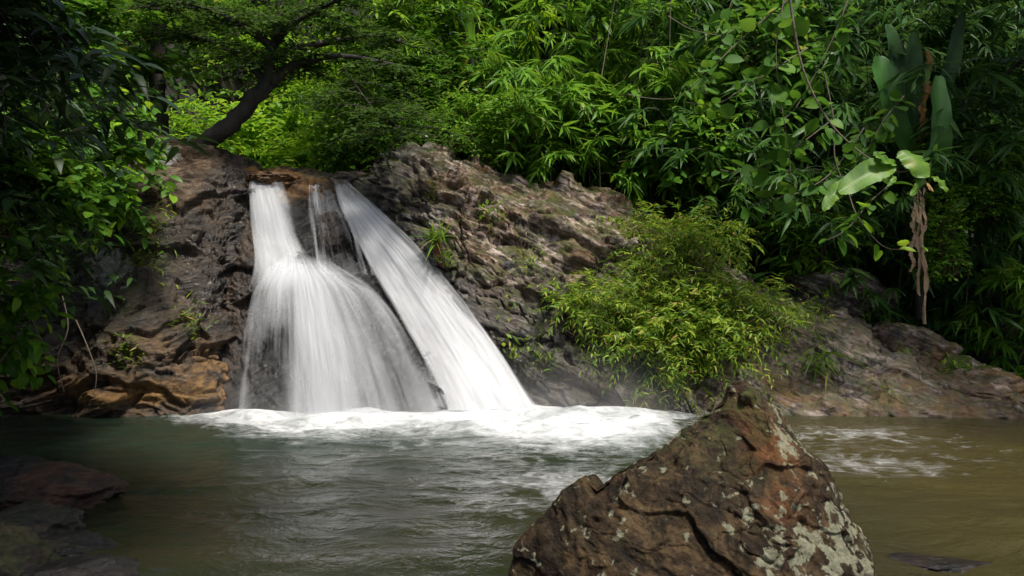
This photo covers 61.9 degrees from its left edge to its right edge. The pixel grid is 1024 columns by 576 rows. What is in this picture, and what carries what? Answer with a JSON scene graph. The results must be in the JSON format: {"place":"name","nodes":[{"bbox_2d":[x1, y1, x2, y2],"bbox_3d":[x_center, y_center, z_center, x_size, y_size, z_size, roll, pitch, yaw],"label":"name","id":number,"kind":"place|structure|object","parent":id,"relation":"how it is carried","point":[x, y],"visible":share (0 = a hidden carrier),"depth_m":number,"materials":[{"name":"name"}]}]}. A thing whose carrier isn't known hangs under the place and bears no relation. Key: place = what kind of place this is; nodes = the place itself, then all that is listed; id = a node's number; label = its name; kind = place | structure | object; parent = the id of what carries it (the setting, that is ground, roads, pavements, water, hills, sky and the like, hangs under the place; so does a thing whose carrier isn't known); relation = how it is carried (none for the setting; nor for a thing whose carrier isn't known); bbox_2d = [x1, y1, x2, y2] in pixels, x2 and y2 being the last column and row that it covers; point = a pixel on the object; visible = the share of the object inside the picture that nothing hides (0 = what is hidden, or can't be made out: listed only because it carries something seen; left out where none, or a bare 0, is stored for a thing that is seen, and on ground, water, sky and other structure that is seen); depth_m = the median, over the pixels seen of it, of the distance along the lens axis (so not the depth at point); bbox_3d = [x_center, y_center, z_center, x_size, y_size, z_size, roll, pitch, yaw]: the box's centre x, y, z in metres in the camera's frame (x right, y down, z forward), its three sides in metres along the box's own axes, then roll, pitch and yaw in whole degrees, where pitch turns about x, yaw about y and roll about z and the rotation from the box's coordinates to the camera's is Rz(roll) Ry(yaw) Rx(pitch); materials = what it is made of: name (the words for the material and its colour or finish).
{"place":"outdoors","nodes":[
{"label":"outdoors","id":0,"kind":"place"},
{"bbox_2d":[0,405,1023,575],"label":"water","id":1,"kind":"structure","parent":0,"point":[367,491],"depth_m":6.68,"materials":[{"name":"liquid"}]},
{"bbox_2d":[0,453,54,473],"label":"rock","id":2,"kind":"object","parent":1,"relation":"in","point":[10,461],"visible":0.38,"depth_m":6.59,"materials":[{"name":"stone"}]},
{"bbox_2d":[0,522,70,575],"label":"rock","id":3,"kind":"object","parent":1,"relation":"in","point":[23,549],"visible":0.73,"depth_m":4.59,"materials":[{"name":"stone"}]},
{"bbox_2d":[0,499,85,537],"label":"rock","id":4,"kind":"object","parent":1,"relation":"in","point":[42,518],"visible":0.48,"depth_m":5.20,"materials":[{"name":"stone"}]},
{"bbox_2d":[0,462,128,508],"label":"rock","id":5,"kind":"object","parent":1,"relation":"in","point":[71,485],"visible":0.73,"depth_m":5.92,"materials":[{"name":"stone"}]},
{"bbox_2d":[41,529,116,556],"bbox_3d":[-2.593,1.550,4.922,0.584,0.257,0.639,0,0,44],"label":"rock","id":6,"kind":"object","parent":1,"relation":"in","point":[81,541],"visible":0.28,"depth_m":4.92,"materials":[{"name":"stone"}]},
{"bbox_2d":[18,553,140,575],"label":"rock","id":7,"kind":"object","parent":1,"relation":"in","point":[100,564],"visible":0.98,"depth_m":4.45,"materials":[{"name":"stone"}]},
{"bbox_2d":[507,380,875,575],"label":"boulder","id":8,"kind":"object","parent":1,"relation":"in","point":[739,480],"visible":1,"depth_m":4.04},
{"bbox_2d":[887,552,992,572],"bbox_3d":[2.329,1.541,4.744,0.684,0.100,0.458,0,0,0],"label":"rock","id":9,"kind":"object","parent":1,"relation":"in","point":[942,563],"visible":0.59,"depth_m":4.67,"materials":[{"name":"stone"}]},
{"bbox_2d":[956,368,1023,400],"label":"rock","id":10,"kind":"object","parent":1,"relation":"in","point":[989,378],"visible":0.34,"depth_m":10.49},
{"bbox_2d":[2,0,1023,376],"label":"ground","id":11,"kind":"structure","parent":0,"point":[190,88],"depth_m":16.11,"materials":[{"name":"plant"}]},
{"bbox_2d":[0,286,56,416],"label":"shrub","id":12,"kind":"object","parent":11,"relation":"on","point":[29,350],"visible":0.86,"depth_m":8.91,"materials":[{"name":"green plant"}]},
{"bbox_2d":[0,229,75,344],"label":"shrub","id":13,"kind":"object","parent":11,"relation":"on","point":[17,297],"visible":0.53,"depth_m":8.86,"materials":[{"name":"green plant"}]},
{"bbox_2d":[0,118,123,274],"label":"shrub","id":14,"kind":"object","parent":11,"relation":"on","point":[77,183],"visible":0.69,"depth_m":7.93,"materials":[{"name":"green plant"}]},
{"bbox_2d":[0,0,221,323],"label":"shade tree","id":15,"kind":"object","parent":11,"relation":"on","point":[26,69],"visible":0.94,"depth_m":6.41,"materials":[{"name":"green plant"}]},
{"bbox_2d":[0,133,261,417],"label":"cliff rock","id":16,"kind":"object","parent":11,"relation":"on","point":[170,374],"visible":0.57,"depth_m":10.42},
{"bbox_2d":[2,62,172,181],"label":"shrub","id":17,"kind":"object","parent":16,"relation":"on","point":[144,113],"visible":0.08,"depth_m":10.44,"materials":[{"name":"green plant"}]},
{"bbox_2d":[21,112,182,253],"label":"shrub","id":18,"kind":"object","parent":16,"relation":"on","point":[123,210],"visible":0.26,"depth_m":9.94,"materials":[{"name":"green plant"}]},
{"bbox_2d":[98,332,147,370],"bbox_3d":[-4.532,0.759,9.996,0.652,0.490,0.415,0,0,0],"label":"moss patch","id":19,"kind":"object","parent":16,"relation":"attached to","point":[131,353],"visible":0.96,"depth_m":9.96,"materials":[{"name":"green plant"}]},
{"bbox_2d":[109,234,178,289],"bbox_3d":[-4.613,-0.195,10.700,1.019,1.001,0.584,0,0,0],"label":"moss patch","id":20,"kind":"object","parent":16,"relation":"attached to","point":[140,262],"visible":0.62,"depth_m":10.63,"materials":[{"name":"green plant"}]},
{"bbox_2d":[125,191,176,265],"bbox_3d":[-4.646,-0.576,10.961,0.864,1.347,0.988,0,0,-34],"label":"moss patch","id":21,"kind":"object","parent":16,"relation":"attached to","point":[150,222],"visible":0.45,"depth_m":10.84,"materials":[{"name":"green plant"}]},
{"bbox_2d":[20,0,311,133],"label":"upright tree","id":22,"kind":"object","parent":16,"relation":"on","point":[158,55],"visible":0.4,"depth_m":12.49,"materials":[{"name":"green plant"}]},
{"bbox_2d":[165,293,216,350],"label":"rock weed","id":23,"kind":"object","parent":16,"relation":"on","point":[193,329],"visible":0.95,"depth_m":10.38,"materials":[{"name":"green plant"}]},
{"bbox_2d":[75,0,486,172],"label":"leaning tree","id":24,"kind":"object","parent":16,"relation":"on","point":[270,77],"visible":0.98,"depth_m":11.98,"materials":[{"name":"green plant"}]},
{"bbox_2d":[146,89,274,167],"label":"bush","id":25,"kind":"object","parent":11,"relation":"on","point":[184,128],"visible":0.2,"depth_m":15.09,"materials":[{"name":"green plant"}]},
{"bbox_2d":[190,0,312,128],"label":"bush","id":26,"kind":"object","parent":11,"relation":"on","point":[269,100],"visible":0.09,"depth_m":18.10,"materials":[{"name":"green plant"}]},
{"bbox_2d":[192,85,332,169],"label":"bush","id":27,"kind":"object","parent":11,"relation":"on","point":[245,131],"visible":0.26,"depth_m":15.71,"materials":[{"name":"green plant"}]},
{"bbox_2d":[253,115,371,170],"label":"bush","id":28,"kind":"object","parent":11,"relation":"on","point":[278,161],"visible":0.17,"depth_m":15.08,"materials":[{"name":"green plant"}]},
{"bbox_2d":[268,67,377,163],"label":"bush","id":29,"kind":"object","parent":11,"relation":"on","point":[319,85],"visible":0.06,"depth_m":17.94,"materials":[{"name":"green plant"}]},
{"bbox_2d":[218,165,448,412],"bbox_3d":[-2.406,0.249,12.248,3.801,4.192,5.481,0,0,-20],"label":"waterfall ledge","id":30,"kind":"object","parent":11,"relation":"on","point":[370,346],"visible":0.52,"depth_m":10.76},
{"bbox_2d":[245,171,304,186],"bbox_3d":[-3.394,-1.537,12.286,0.853,0.276,0.873,0,0,-41],"label":"rock","id":31,"kind":"object","parent":30,"relation":"on","point":[272,179],"visible":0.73,"depth_m":11.97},
{"bbox_2d":[317,210,352,255],"bbox_3d":[-2.409,-0.728,11.636,0.454,0.659,0.425,0,0,0],"label":"rock","id":32,"kind":"object","parent":30,"relation":"on","point":[334,232],"visible":0.93,"depth_m":11.51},
{"bbox_2d":[332,170,367,181],"bbox_3d":[-2.458,-1.533,12.903,1.074,0.423,1.145,0,0,-31],"label":"rock","id":33,"kind":"object","parent":30,"relation":"on","point":[347,176],"visible":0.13,"depth_m":12.41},
{"bbox_2d":[260,185,536,410],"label":"waterfall","id":34,"kind":"structure","parent":30,"relation":"on","point":[479,376],"depth_m":10.84,"materials":[{"name":"white liquid"}]},
{"bbox_2d":[286,29,426,143],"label":"bush","id":35,"kind":"object","parent":11,"relation":"on","point":[331,51],"visible":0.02,"depth_m":20.97,"materials":[{"name":"green plant"}]},
{"bbox_2d":[285,0,465,143],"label":"bamboo","id":36,"kind":"object","parent":11,"relation":"on","point":[377,14],"visible":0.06,"depth_m":16.70,"materials":[{"name":"green plant"}]},
{"bbox_2d":[264,0,506,142],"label":"tree","id":37,"kind":"object","parent":11,"relation":"on","point":[455,4],"visible":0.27,"depth_m":14.00,"materials":[{"name":"green plant"}]},
{"bbox_2d":[349,0,497,133],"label":"bamboo","id":38,"kind":"object","parent":11,"relation":"on","point":[404,16],"visible":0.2,"depth_m":14.06,"materials":[{"name":"green plant"}]},
{"bbox_2d":[345,0,539,76],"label":"bamboo","id":39,"kind":"object","parent":11,"relation":"on","point":[504,3],"visible":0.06,"depth_m":16.44,"materials":[{"name":"green plant"}]},
{"bbox_2d":[424,6,475,129],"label":"banana plant","id":40,"kind":"object","parent":11,"relation":"on","point":[469,27],"visible":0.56,"depth_m":14.38,"materials":[{"name":"green plant"}]},
{"bbox_2d":[366,0,565,120],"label":"bamboo","id":41,"kind":"object","parent":11,"relation":"on","point":[549,14],"visible":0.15,"depth_m":15.08,"materials":[{"name":"green plant"}]},
{"bbox_2d":[414,30,533,114],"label":"bush","id":42,"kind":"object","parent":11,"relation":"on","point":[505,49],"visible":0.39,"depth_m":13.77,"materials":[{"name":"green plant"}]},
{"bbox_2d":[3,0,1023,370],"bbox_3d":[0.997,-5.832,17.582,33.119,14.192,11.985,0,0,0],"label":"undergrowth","id":43,"kind":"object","parent":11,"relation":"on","point":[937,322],"visible":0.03,"depth_m":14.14,"materials":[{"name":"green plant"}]},
{"bbox_2d":[442,32,609,187],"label":"bamboo","id":44,"kind":"object","parent":11,"relation":"on","point":[479,76],"visible":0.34,"depth_m":13.29,"materials":[{"name":"green plant"}]},
{"bbox_2d":[482,0,633,35],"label":"bamboo","id":45,"kind":"object","parent":11,"relation":"on","point":[497,17],"visible":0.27,"depth_m":16.49,"materials":[{"name":"green plant"}]},
{"bbox_2d":[467,63,677,199],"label":"bamboo","id":46,"kind":"object","parent":11,"relation":"on","point":[531,76],"visible":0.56,"depth_m":12.69,"materials":[{"name":"green plant"}]},
{"bbox_2d":[487,0,670,127],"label":"bamboo","id":47,"kind":"object","parent":11,"relation":"on","point":[577,42],"visible":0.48,"depth_m":14.09,"materials":[{"name":"green plant"}]},
{"bbox_2d":[498,0,665,48],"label":"bamboo","id":48,"kind":"object","parent":11,"relation":"on","point":[599,35],"visible":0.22,"depth_m":16.96,"materials":[{"name":"green plant"}]},
{"bbox_2d":[523,70,643,170],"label":"bush","id":49,"kind":"object","parent":11,"relation":"on","point":[586,126],"visible":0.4,"depth_m":13.31,"materials":[{"name":"green plant"}]},
{"bbox_2d":[511,50,738,211],"bbox_3d":[1.641,-2.247,13.476,3.550,2.659,2.580,0,0,-7],"label":"bamboo","id":50,"kind":"object","parent":11,"relation":"on","point":[564,61],"visible":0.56,"depth_m":12.99,"materials":[{"name":"green plant"}]},
{"bbox_2d":[553,0,748,119],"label":"bamboo","id":51,"kind":"object","parent":11,"relation":"on","point":[622,42],"visible":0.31,"depth_m":14.59,"materials":[{"name":"green plant"}]},
{"bbox_2d":[559,0,773,67],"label":"bamboo","id":52,"kind":"object","parent":11,"relation":"on","point":[662,29],"visible":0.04,"depth_m":17.01,"materials":[{"name":"green plant"}]},
{"bbox_2d":[511,195,841,414],"bbox_3d":[2.043,0.350,11.207,4.156,3.216,2.887,0,0,0],"label":"rock shrub","id":53,"kind":"object","parent":11,"relation":"on","point":[693,336],"visible":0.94,"depth_m":10.70,"materials":[{"name":"green plant"}]},
{"bbox_2d":[610,99,751,210],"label":"bush","id":54,"kind":"object","parent":11,"relation":"on","point":[677,176],"visible":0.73,"depth_m":12.70,"materials":[{"name":"green plant"}]},
{"bbox_2d":[351,142,1023,418],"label":"rock outcrop","id":55,"kind":"object","parent":11,"relation":"on","point":[557,218],"visible":0.59,"depth_m":11.03,"materials":[{"name":"stone"}]},
{"bbox_2d":[299,69,434,173],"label":"shrub","id":56,"kind":"object","parent":55,"relation":"on","point":[358,159],"visible":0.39,"depth_m":13.02,"materials":[{"name":"green plant"}]},
{"bbox_2d":[325,0,472,158],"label":"shrub","id":57,"kind":"object","parent":55,"relation":"on","point":[431,93],"visible":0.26,"depth_m":13.72,"materials":[{"name":"green plant"}]},
{"bbox_2d":[402,211,462,267],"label":"grass tuft","id":58,"kind":"object","parent":55,"relation":"on","point":[436,237],"visible":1,"depth_m":11.09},
{"bbox_2d":[473,195,506,230],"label":"rock weed","id":59,"kind":"object","parent":55,"relation":"on","point":[489,212],"visible":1,"depth_m":11.51,"materials":[{"name":"green plant"}]},
{"bbox_2d":[414,84,574,172],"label":"shrub","id":60,"kind":"object","parent":55,"relation":"on","point":[481,127],"visible":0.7,"depth_m":12.93,"materials":[{"name":"green plant"}]},
{"bbox_2d":[502,328,540,362],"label":"rock weed","id":61,"kind":"object","parent":55,"relation":"on","point":[515,347],"visible":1,"depth_m":10.57,"materials":[{"name":"green plant"}]},
{"bbox_2d":[506,236,544,273],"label":"rock weed","id":62,"kind":"object","parent":55,"relation":"on","point":[524,267],"visible":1,"depth_m":11.07,"materials":[{"name":"green plant"}]},
{"bbox_2d":[711,113,837,183],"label":"leafy branch","id":63,"kind":"object","parent":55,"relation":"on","point":[756,174],"visible":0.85,"depth_m":10.24,"materials":[{"name":"green plant"}]},
{"bbox_2d":[741,128,876,222],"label":"leafy branch","id":64,"kind":"object","parent":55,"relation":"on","point":[806,188],"visible":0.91,"depth_m":10.28,"materials":[{"name":"green plant"}]},
{"bbox_2d":[684,47,813,118],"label":"leafy branch","id":65,"kind":"object","parent":64,"relation":"on","point":[726,110],"visible":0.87,"depth_m":10.16,"materials":[{"name":"green plant"}]},
{"bbox_2d":[800,290,834,314],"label":"rock weed","id":66,"kind":"object","parent":55,"relation":"on","point":[824,295],"visible":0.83,"depth_m":11.71,"materials":[{"name":"green plant"}]},
{"bbox_2d":[908,185,974,284],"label":"fern","id":67,"kind":"object","parent":55,"relation":"on","point":[941,266],"visible":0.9,"depth_m":11.51,"materials":[{"name":"green plant"}]},
{"bbox_2d":[936,346,972,372],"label":"rock weed","id":68,"kind":"object","parent":55,"relation":"on","point":[954,363],"visible":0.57,"depth_m":11.19,"materials":[{"name":"green plant"}]},
{"bbox_2d":[932,354,1017,375],"bbox_3d":[6.026,1.179,11.423,1.630,0.584,1.020,0,0,0],"label":"rock","id":69,"kind":"object","parent":55,"relation":"on","point":[955,371],"visible":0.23,"depth_m":11.31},
{"bbox_2d":[934,162,1023,231],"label":"fern","id":70,"kind":"object","parent":55,"relation":"on","point":[1007,194],"visible":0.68,"depth_m":11.62,"materials":[{"name":"green plant"}]},
{"bbox_2d":[608,40,796,214],"bbox_3d":[2.984,-2.432,13.448,3.190,2.810,2.716,0,0,-40],"label":"bamboo","id":71,"kind":"object","parent":11,"relation":"on","point":[653,86],"visible":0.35,"depth_m":13.06,"materials":[{"name":"green plant"}]},
{"bbox_2d":[575,0,875,164],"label":"bamboo","id":72,"kind":"object","parent":11,"relation":"on","point":[673,28],"visible":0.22,"depth_m":13.84,"materials":[{"name":"green plant"}]},
{"bbox_2d":[608,74,873,277],"bbox_3d":[3.572,-1.377,12.487,3.231,2.702,3.663,0,0,43],"label":"bamboo","id":73,"kind":"object","parent":11,"relation":"on","point":[710,157],"visible":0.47,"depth_m":12.21,"materials":[{"name":"green plant"}]},
{"bbox_2d":[698,0,839,116],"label":"bush","id":74,"kind":"object","parent":11,"relation":"on","point":[758,12],"visible":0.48,"depth_m":12.95,"materials":[{"name":"green plant"}]},
{"bbox_2d":[668,0,884,148],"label":"bamboo","id":75,"kind":"object","parent":11,"relation":"on","point":[733,5],"visible":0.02,"depth_m":16.27,"materials":[{"name":"green plant"}]},
{"bbox_2d":[663,0,893,86],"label":"bamboo","id":76,"kind":"object","parent":11,"relation":"on","point":[815,30],"visible":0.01,"depth_m":16.30,"materials":[{"name":"green plant"}]},
{"bbox_2d":[758,0,812,202],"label":"leafy branch","id":77,"kind":"object","parent":11,"relation":"on","point":[780,94],"visible":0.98,"depth_m":9.99,"materials":[{"name":"green plant"}]},
{"bbox_2d":[696,150,880,297],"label":"bamboo","id":78,"kind":"object","parent":11,"relation":"on","point":[736,197],"visible":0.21,"depth_m":12.36,"materials":[{"name":"green plant"}]},
{"bbox_2d":[690,29,905,216],"bbox_3d":[4.711,-2.634,14.490,3.318,3.287,3.568,0,0,13],"label":"bamboo","id":79,"kind":"object","parent":11,"relation":"on","point":[860,74],"visible":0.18,"depth_m":13.54,"materials":[{"name":"green plant"}]},
{"bbox_2d":[642,27,957,271],"bbox_3d":[4.803,-1.983,13.860,5.129,3.782,4.523,0,0,-1],"label":"bamboo","id":80,"kind":"object","parent":11,"relation":"on","point":[843,53],"visible":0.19,"depth_m":12.92,"materials":[{"name":"green plant"}]},
{"bbox_2d":[752,0,858,142],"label":"leafy branch","id":81,"kind":"object","parent":11,"relation":"on","point":[841,34],"visible":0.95,"depth_m":10.18,"materials":[{"name":"green plant"}]},
{"bbox_2d":[742,192,883,300],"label":"bush","id":82,"kind":"object","parent":11,"relation":"on","point":[791,229],"visible":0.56,"depth_m":12.21,"materials":[{"name":"green plant"}]},
{"bbox_2d":[697,0,958,146],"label":"bamboo","id":83,"kind":"object","parent":11,"relation":"on","point":[832,4],"visible":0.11,"depth_m":15.81,"materials":[{"name":"green plant"}]},
{"bbox_2d":[768,265,900,319],"bbox_3d":[4.747,0.110,12.629,1.730,0.910,1.375,0,0,-18],"label":"rock","id":84,"kind":"object","parent":11,"relation":"on","point":[810,282],"visible":0.45,"depth_m":12.10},
{"bbox_2d":[750,144,1023,344],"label":"bamboo","id":85,"kind":"object","parent":11,"relation":"on","point":[894,315],"visible":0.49,"depth_m":11.85,"materials":[{"name":"green plant"}]},
{"bbox_2d":[796,80,1021,275],"bbox_3d":[6.486,-1.761,13.870,3.746,3.451,3.484,0,0,-43],"label":"bamboo","id":86,"kind":"object","parent":11,"relation":"on","point":[891,146],"visible":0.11,"depth_m":13.22,"materials":[{"name":"green plant"}]},
{"bbox_2d":[820,0,1008,133],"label":"bamboo","id":87,"kind":"object","parent":11,"relation":"on","point":[981,23],"visible":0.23,"depth_m":15.91,"materials":[{"name":"green plant"}]},
{"bbox_2d":[809,0,1023,179],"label":"shade tree","id":88,"kind":"object","parent":11,"relation":"on","point":[1014,99],"visible":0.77,"depth_m":12.17,"materials":[{"name":"green plant"}]},
{"bbox_2d":[778,0,885,158],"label":"liana","id":89,"kind":"object","parent":88,"relation":"hanging from","point":[795,27],"visible":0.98,"depth_m":9.59,"materials":[{"name":"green plant"}]},
{"bbox_2d":[822,150,948,210],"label":"broad leaf plant","id":90,"kind":"object","parent":89,"relation":"attached to","point":[866,174],"visible":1,"depth_m":9.49,"materials":[{"name":"green plant"}]},
{"bbox_2d":[823,72,927,260],"bbox_3d":[4.178,-1.419,9.838,1.109,2.227,0.263,0,0,20],"label":"liana","id":91,"kind":"object","parent":88,"relation":"hanging from","point":[878,253],"visible":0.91,"depth_m":9.83,"materials":[{"name":"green plant"}]},
{"bbox_2d":[872,320,962,365],"bbox_3d":[5.518,0.984,11.890,1.369,1.087,0.901,0,0,23],"label":"rock","id":92,"kind":"object","parent":11,"relation":"on","point":[891,336],"visible":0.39,"depth_m":11.53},
{"bbox_2d":[818,0,1023,142],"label":"bamboo","id":93,"kind":"object","parent":11,"relation":"on","point":[952,23],"visible":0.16,"depth_m":16.67,"materials":[{"name":"green plant"}]},
{"bbox_2d":[872,11,999,323],"bbox_3d":[5.786,-1.761,12.034,1.680,4.467,1.395,0,0,-20],"label":"banana plant","id":94,"kind":"object","parent":11,"relation":"on","point":[884,70],"visible":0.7,"depth_m":11.97,"materials":[{"name":"green plant"}]},
{"bbox_2d":[868,51,1023,306],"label":"bamboo","id":95,"kind":"object","parent":11,"relation":"on","point":[920,76],"visible":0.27,"depth_m":11.83,"materials":[{"name":"green plant"}]},
{"bbox_2d":[887,0,1005,66],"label":"bamboo","id":96,"kind":"object","parent":11,"relation":"on","point":[986,4],"visible":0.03,"depth_m":18.11,"materials":[{"name":"green plant"}]},
{"bbox_2d":[891,154,1023,336],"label":"bamboo","id":97,"kind":"object","parent":11,"relation":"on","point":[996,297],"visible":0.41,"depth_m":12.65,"materials":[{"name":"green plant"}]},
{"bbox_2d":[896,0,1023,127],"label":"bamboo","id":98,"kind":"object","parent":11,"relation":"on","point":[1010,36],"visible":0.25,"depth_m":16.34,"materials":[{"name":"green plant"}]},
{"bbox_2d":[910,109,1023,221],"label":"bush","id":99,"kind":"object","parent":11,"relation":"on","point":[986,153],"visible":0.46,"depth_m":12.06,"materials":[{"name":"green plant"}]},
{"bbox_2d":[945,233,1023,379],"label":"bamboo","id":100,"kind":"object","parent":11,"relation":"on","point":[1009,271],"visible":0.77,"depth_m":11.93,"materials":[{"name":"green plant"}]},
{"bbox_2d":[674,0,799,102],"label":"leafy branch","id":101,"kind":"object","parent":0,"point":[730,57],"visible":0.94,"depth_m":10.07,"materials":[{"name":"green plant"}]},
{"bbox_2d":[691,0,741,94],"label":"leafy branch","id":102,"kind":"object","parent":101,"relation":"attached to","point":[716,19],"visible":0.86,"depth_m":10.30,"materials":[{"name":"green plant"}]},
{"bbox_2d":[776,340,870,388],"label":"grass tuft","id":103,"kind":"object","parent":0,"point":[823,359],"visible":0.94,"depth_m":10.53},
{"bbox_2d":[819,178,913,256],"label":"leafy branch","id":104,"kind":"object","parent":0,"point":[889,196],"visible":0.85,"depth_m":10.20,"materials":[{"name":"green plant"}]},
{"bbox_2d":[835,90,915,173],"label":"leafy branch","id":105,"kind":"object","parent":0,"point":[884,134],"visible":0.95,"depth_m":10.51,"materials":[{"name":"green plant"}]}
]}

